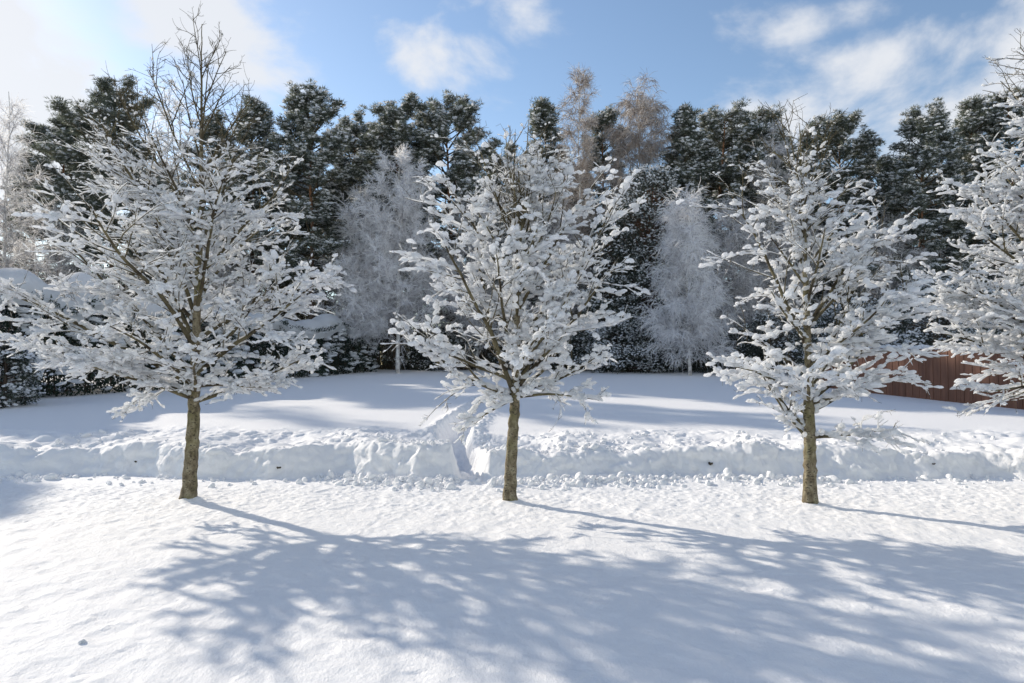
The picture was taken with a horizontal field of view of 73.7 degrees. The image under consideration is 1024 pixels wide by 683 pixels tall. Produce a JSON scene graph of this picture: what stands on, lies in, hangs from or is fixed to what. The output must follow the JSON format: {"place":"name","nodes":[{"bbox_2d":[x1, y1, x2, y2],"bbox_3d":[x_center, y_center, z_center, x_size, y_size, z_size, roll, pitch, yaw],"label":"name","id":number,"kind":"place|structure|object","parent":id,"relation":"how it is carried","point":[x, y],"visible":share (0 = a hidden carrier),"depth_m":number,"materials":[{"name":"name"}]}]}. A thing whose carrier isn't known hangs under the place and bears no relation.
{"place":"outdoors","nodes":[
{"label":"outdoors","id":0,"kind":"place"},
{"bbox_2d":[0,368,1023,682],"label":"snow ground","id":1,"kind":"structure","parent":0,"point":[892,580],"depth_m":6.00,"materials":[{"name":"white snow"}]},
{"bbox_2d":[0,335,53,408],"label":"evergreen shrub","id":2,"kind":"object","parent":1,"relation":"on","point":[20,389],"visible":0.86,"depth_m":17.46,"materials":[{"name":"green plant"}]},
{"bbox_2d":[0,92,66,332],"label":"birch tree","id":3,"kind":"object","parent":1,"relation":"on","point":[13,159],"visible":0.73,"depth_m":30.06,"materials":[{"name":"white plant"}]},
{"bbox_2d":[0,161,92,283],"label":"pine tree","id":4,"kind":"object","parent":1,"relation":"on","point":[25,185],"visible":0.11,"depth_m":43.65,"materials":[{"name":"green plant"}]},
{"bbox_2d":[0,113,110,275],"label":"pine tree","id":5,"kind":"object","parent":1,"relation":"on","point":[58,179],"visible":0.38,"depth_m":39.47,"materials":[{"name":"green plant"}]},
{"bbox_2d":[1,198,130,370],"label":"birch tree","id":6,"kind":"object","parent":1,"relation":"on","point":[60,264],"visible":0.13,"depth_m":35.70,"materials":[{"name":"white plant"}]},
{"bbox_2d":[78,639,86,643],"bbox_3d":[-2.608,1.821,4.143,0.050,0.030,0.043,0,-2,0],"label":"snow lump","id":7,"kind":"object","parent":1,"relation":"on","point":[82,641],"visible":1,"depth_m":4.13,"materials":[{"name":"white snow"}]},
{"bbox_2d":[31,73,185,283],"bbox_3d":[-21.927,-6.557,37.140,7.188,16.420,6.877,0,-2,0],"label":"pine tree","id":8,"kind":"object","parent":1,"relation":"on","point":[103,97],"visible":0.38,"depth_m":36.24,"materials":[{"name":"green plant"}]},
{"bbox_2d":[0,268,254,396],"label":"hedge","id":9,"kind":"object","parent":1,"relation":"on","point":[32,283],"visible":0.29,"depth_m":21.27,"materials":[{"name":"green plant"}]},
{"bbox_2d":[95,160,216,296],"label":"pine tree","id":10,"kind":"object","parent":1,"relation":"on","point":[157,177],"visible":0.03,"depth_m":43.98,"materials":[{"name":"green plant"}]},
{"bbox_2d":[121,77,194,277],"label":"birch tree","id":11,"kind":"object","parent":1,"relation":"on","point":[168,128],"visible":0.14,"depth_m":44.32,"materials":[{"name":"white plant"}]},
{"bbox_2d":[0,2,356,498],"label":"garden tree","id":12,"kind":"object","parent":1,"relation":"on","point":[121,360],"visible":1,"depth_m":8.33,"materials":[{"name":"white plant"}]},
{"bbox_2d":[160,109,264,287],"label":"pine tree","id":13,"kind":"object","parent":1,"relation":"on","point":[218,127],"visible":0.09,"depth_m":41.16,"materials":[{"name":"green plant"}]},
{"bbox_2d":[190,211,282,360],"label":"birch tree","id":14,"kind":"object","parent":1,"relation":"on","point":[227,270],"visible":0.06,"depth_m":36.73,"materials":[{"name":"white plant"}]},
{"bbox_2d":[197,94,304,350],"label":"pine tree","id":15,"kind":"object","parent":1,"relation":"on","point":[263,130],"visible":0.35,"depth_m":37.72,"materials":[{"name":"green plant"}]},
{"bbox_2d":[229,153,342,319],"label":"pine tree","id":16,"kind":"object","parent":1,"relation":"on","point":[299,237],"visible":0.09,"depth_m":42.55,"materials":[{"name":"green plant"}]},
{"bbox_2d":[227,309,382,377],"bbox_3d":[-9.281,0.212,31.745,2.507,3.172,9.715,-1,-2,22],"label":"hedge","id":17,"kind":"object","parent":1,"relation":"on","point":[326,327],"visible":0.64,"depth_m":31.51,"materials":[{"name":"green plant"}]},
{"bbox_2d":[246,78,366,361],"bbox_3d":[-10.921,-6.125,35.959,6.583,15.523,6.311,0,-2,0],"label":"pine tree","id":18,"kind":"object","parent":1,"relation":"on","point":[303,124],"visible":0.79,"depth_m":35.44,"materials":[{"name":"green plant"}]},
{"bbox_2d":[297,103,392,363],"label":"pine tree","id":19,"kind":"object","parent":1,"relation":"on","point":[356,130],"visible":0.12,"depth_m":40.77,"materials":[{"name":"green plant"}]},
{"bbox_2d":[305,180,412,371],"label":"birch tree","id":20,"kind":"object","parent":1,"relation":"on","point":[356,250],"visible":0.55,"depth_m":33.96,"materials":[{"name":"white plant"}]},
{"bbox_2d":[316,143,442,364],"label":"pine tree","id":21,"kind":"object","parent":1,"relation":"on","point":[394,247],"depth_m":44.37,"materials":[{"name":"green plant"}]},
{"bbox_2d":[327,91,465,369],"bbox_3d":[-6.619,-6.190,38.058,7.107,15.726,8.023,-1,-2,29],"label":"pine tree","id":22,"kind":"object","parent":1,"relation":"on","point":[391,129],"visible":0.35,"depth_m":37.06,"materials":[{"name":"green plant"}]},
{"bbox_2d":[337,142,460,372],"bbox_3d":[-5.522,-4.091,33.769,6.761,11.522,5.361,1,-2,-24],"label":"birch tree","id":23,"kind":"object","parent":1,"relation":"on","point":[405,209],"visible":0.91,"depth_m":33.19,"materials":[{"name":"white plant"}]},
{"bbox_2d":[377,334,447,370],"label":"evergreen shrub","id":24,"kind":"object","parent":1,"relation":"on","point":[412,351],"visible":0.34,"depth_m":37.12,"materials":[{"name":"green plant"}]},
{"bbox_2d":[375,89,516,324],"bbox_3d":[-3.995,-6.370,39.340,8.672,16.178,8.328,0,-2,0],"label":"pine tree","id":25,"kind":"object","parent":1,"relation":"on","point":[462,172],"visible":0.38,"depth_m":38.05,"materials":[{"name":"green plant"}]},
{"bbox_2d":[414,323,509,371],"bbox_3d":[-2.511,0.449,37.641,6.194,3.139,5.496,1,-2,-29],"label":"evergreen shrub","id":26,"kind":"object","parent":1,"relation":"on","point":[452,339],"visible":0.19,"depth_m":36.62,"materials":[{"name":"green plant"}]},
{"bbox_2d":[439,395,499,480],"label":"trodden path","id":27,"kind":"structure","parent":1,"relation":"on","point":[468,462],"depth_m":11.49,"materials":[{"name":"white snow"}]},
{"bbox_2d":[4,263,954,369],"bbox_3d":[-7.708,-1.375,41.731,65.857,6.932,13.570,0,-2,0],"label":"thicket","id":28,"kind":"object","parent":1,"relation":"on","point":[386,354],"visible":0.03,"depth_m":39.20,"materials":[{"name":"green plant"}]},
{"bbox_2d":[428,187,530,370],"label":"birch tree","id":29,"kind":"object","parent":1,"relation":"on","point":[473,321],"visible":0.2,"depth_m":35.79,"materials":[{"name":"white plant"}]},
{"bbox_2d":[437,140,555,313],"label":"pine tree","id":30,"kind":"object","parent":1,"relation":"on","point":[496,182],"visible":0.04,"depth_m":44.69,"materials":[{"name":"green plant"}]},
{"bbox_2d":[0,153,1022,368],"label":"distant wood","id":31,"kind":"object","parent":1,"relation":"on","point":[122,284],"visible":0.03,"depth_m":46.94,"materials":[{"name":"green plant"}]},
{"bbox_2d":[0,438,1023,480],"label":"snow bank","id":32,"kind":"structure","parent":1,"relation":"on","point":[155,457],"depth_m":10.44,"materials":[{"name":"white snow"}]},
{"bbox_2d":[0,429,1023,492],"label":"snow crumbs","id":33,"kind":"object","parent":1,"relation":"on","point":[726,473],"visible":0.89,"depth_m":9.93,"materials":[{"name":"white snow"}]},
{"bbox_2d":[380,118,650,500],"bbox_3d":[0.052,-0.437,8.453,2.996,4.919,2.690,-1,-2,26],"label":"garden tree","id":34,"kind":"object","parent":1,"relation":"on","point":[552,335],"visible":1,"depth_m":8.44,"materials":[{"name":"white plant"}]},
{"bbox_2d":[503,96,594,276],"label":"pine tree","id":35,"kind":"object","parent":1,"relation":"on","point":[542,110],"visible":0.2,"depth_m":41.74,"materials":[{"name":"green plant"}]},
{"bbox_2d":[497,161,606,320],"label":"pine tree","id":36,"kind":"object","parent":1,"relation":"on","point":[571,291],"depth_m":44.51,"materials":[{"name":"green plant"}]},
{"bbox_2d":[520,319,591,370],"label":"evergreen shrub","id":37,"kind":"object","parent":1,"relation":"on","point":[555,365],"visible":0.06,"depth_m":37.09,"materials":[{"name":"green plant"}]},
{"bbox_2d":[526,188,604,355],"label":"birch tree","id":38,"kind":"object","parent":1,"relation":"on","point":[572,236],"visible":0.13,"depth_m":36.63,"materials":[{"name":"white plant"}]},
{"bbox_2d":[549,66,611,363],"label":"birch tree","id":39,"kind":"object","parent":1,"relation":"on","point":[581,81],"visible":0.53,"depth_m":37.16,"materials":[{"name":"beige plant"}]},
{"bbox_2d":[568,104,634,318],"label":"pine tree","id":40,"kind":"object","parent":1,"relation":"on","point":[607,117],"visible":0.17,"depth_m":42.12,"materials":[{"name":"green plant"}]},
{"bbox_2d":[565,214,653,372],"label":"evergreen tree","id":41,"kind":"object","parent":1,"relation":"on","point":[594,306],"visible":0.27,"depth_m":35.11,"materials":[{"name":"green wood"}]},
{"bbox_2d":[570,318,671,372],"bbox_3d":[5.355,0.365,34.322,5.142,3.096,4.972,0,-2,0],"label":"juniper shrub","id":42,"kind":"object","parent":1,"relation":"on","point":[605,332],"visible":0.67,"depth_m":33.63,"materials":[{"name":"green plant"}]},
{"bbox_2d":[596,67,678,330],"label":"birch tree","id":43,"kind":"object","parent":1,"relation":"on","point":[646,118],"visible":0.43,"depth_m":38.72,"materials":[{"name":"white plant"}]},
{"bbox_2d":[580,340,705,371],"bbox_3d":[6.816,0.830,37.369,6.788,2.364,7.196,0,-2,0],"label":"evergreen shrub","id":44,"kind":"object","parent":1,"relation":"on","point":[660,361],"visible":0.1,"depth_m":34.87,"materials":[{"name":"green plant"}]},
{"bbox_2d":[593,163,698,372],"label":"evergreen tree","id":45,"kind":"object","parent":1,"relation":"on","point":[659,180],"visible":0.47,"depth_m":34.74,"materials":[{"name":"green plant"}]},
{"bbox_2d":[632,176,746,375],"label":"birch tree","id":46,"kind":"object","parent":1,"relation":"on","point":[698,303],"visible":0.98,"depth_m":31.12,"materials":[{"name":"white plant"}]},
{"bbox_2d":[656,102,739,263],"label":"pine tree","id":47,"kind":"object","parent":1,"relation":"on","point":[692,167],"visible":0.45,"depth_m":37.92,"materials":[{"name":"green plant"}]},
{"bbox_2d":[663,95,775,362],"bbox_3d":[12.055,-6.173,39.494,7.081,15.800,6.696,0,-2,0],"label":"pine tree","id":48,"kind":"object","parent":1,"relation":"on","point":[713,121],"visible":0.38,"depth_m":38.80,"materials":[{"name":"green plant"}]},
{"bbox_2d":[682,331,782,374],"bbox_3d":[10.909,0.700,34.274,5.362,2.498,4.656,0,-2,0],"label":"evergreen shrub","id":49,"kind":"object","parent":1,"relation":"on","point":[706,370],"visible":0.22,"depth_m":33.41,"materials":[{"name":"green plant"}]},
{"bbox_2d":[695,191,786,367],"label":"birch tree","id":50,"kind":"object","parent":1,"relation":"on","point":[733,269],"visible":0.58,"depth_m":34.56,"materials":[{"name":"white plant"}]},
{"bbox_2d":[696,176,813,325],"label":"pine tree","id":51,"kind":"object","parent":1,"relation":"on","point":[715,196],"visible":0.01,"depth_m":43.94,"materials":[{"name":"green plant"}]},
{"bbox_2d":[720,104,809,348],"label":"pine tree","id":52,"kind":"object","parent":1,"relation":"on","point":[763,118],"visible":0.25,"depth_m":39.13,"materials":[{"name":"green plant"}]},
{"bbox_2d":[727,311,816,375],"bbox_3d":[12.846,0.238,33.551,5.145,3.472,4.925,0,-2,0],"label":"evergreen shrub","id":53,"kind":"object","parent":1,"relation":"on","point":[791,339],"visible":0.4,"depth_m":32.84,"materials":[{"name":"green plant"}]},
{"bbox_2d":[715,113,833,341],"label":"birch tree","id":54,"kind":"object","parent":1,"relation":"on","point":[780,147],"visible":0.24,"depth_m":37.77,"materials":[{"name":"white plant"}]},
{"bbox_2d":[753,124,858,359],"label":"pine tree","id":55,"kind":"object","parent":1,"relation":"on","point":[803,146],"visible":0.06,"depth_m":44.54,"materials":[{"name":"green plant"}]},
{"bbox_2d":[676,94,948,503],"bbox_3d":[3.817,-0.528,8.592,2.699,5.109,2.580,1,-2,-18],"label":"garden tree","id":56,"kind":"object","parent":1,"relation":"on","point":[849,346],"visible":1,"depth_m":8.35,"materials":[{"name":"white plant"}]},
{"bbox_2d":[781,107,906,295],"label":"pine tree","id":57,"kind":"object","parent":1,"relation":"on","point":[866,143],"visible":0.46,"depth_m":39.34,"materials":[{"name":"green plant"}]},
{"bbox_2d":[791,297,937,375],"bbox_3d":[14.199,0.066,27.589,5.376,3.898,6.075,0,-2,0],"label":"evergreen shrub","id":58,"kind":"object","parent":1,"relation":"on","point":[826,317],"visible":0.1,"depth_m":27.18,"materials":[{"name":"green plant"}]},
{"bbox_2d":[833,153,920,302],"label":"pine tree","id":59,"kind":"object","parent":1,"relation":"on","point":[891,168],"visible":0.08,"depth_m":43.57,"materials":[{"name":"green plant"}]},
{"bbox_2d":[829,208,947,340],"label":"birch tree","id":60,"kind":"object","parent":1,"relation":"on","point":[886,251],"visible":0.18,"depth_m":36.60,"materials":[{"name":"white plant"}]},
{"bbox_2d":[818,344,1023,409],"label":"board fence","id":61,"kind":"object","parent":1,"relation":"on","point":[945,372],"visible":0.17,"depth_m":19.10,"materials":[{"name":"brown wood"}]},
{"bbox_2d":[869,97,990,325],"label":"pine tree","id":62,"kind":"object","parent":1,"relation":"on","point":[936,148],"visible":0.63,"depth_m":36.48,"materials":[{"name":"green plant"}]},
{"bbox_2d":[861,276,1023,377],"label":"evergreen shrub","id":63,"kind":"object","parent":1,"relation":"on","point":[908,328],"visible":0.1,"depth_m":23.72,"materials":[{"name":"green plant"}]},
{"bbox_2d":[909,93,1022,286],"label":"pine tree","id":64,"kind":"object","parent":1,"relation":"on","point":[970,109],"visible":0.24,"depth_m":38.54,"materials":[{"name":"green plant"}]},
{"bbox_2d":[910,29,1023,417],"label":"garden tree","id":65,"kind":"object","parent":1,"relation":"on","point":[975,303],"visible":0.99,"depth_m":8.59,"materials":[{"name":"white plant"}]},
{"bbox_2d":[949,85,1023,292],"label":"pine tree","id":66,"kind":"object","parent":1,"relation":"on","point":[996,127],"visible":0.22,"depth_m":38.38,"materials":[{"name":"green plant"}]},
{"bbox_2d":[0,0,1023,339],"label":"sky","id":67,"kind":"structure","parent":0,"point":[882,58],"materials":[{"name":"blue"}]}
]}

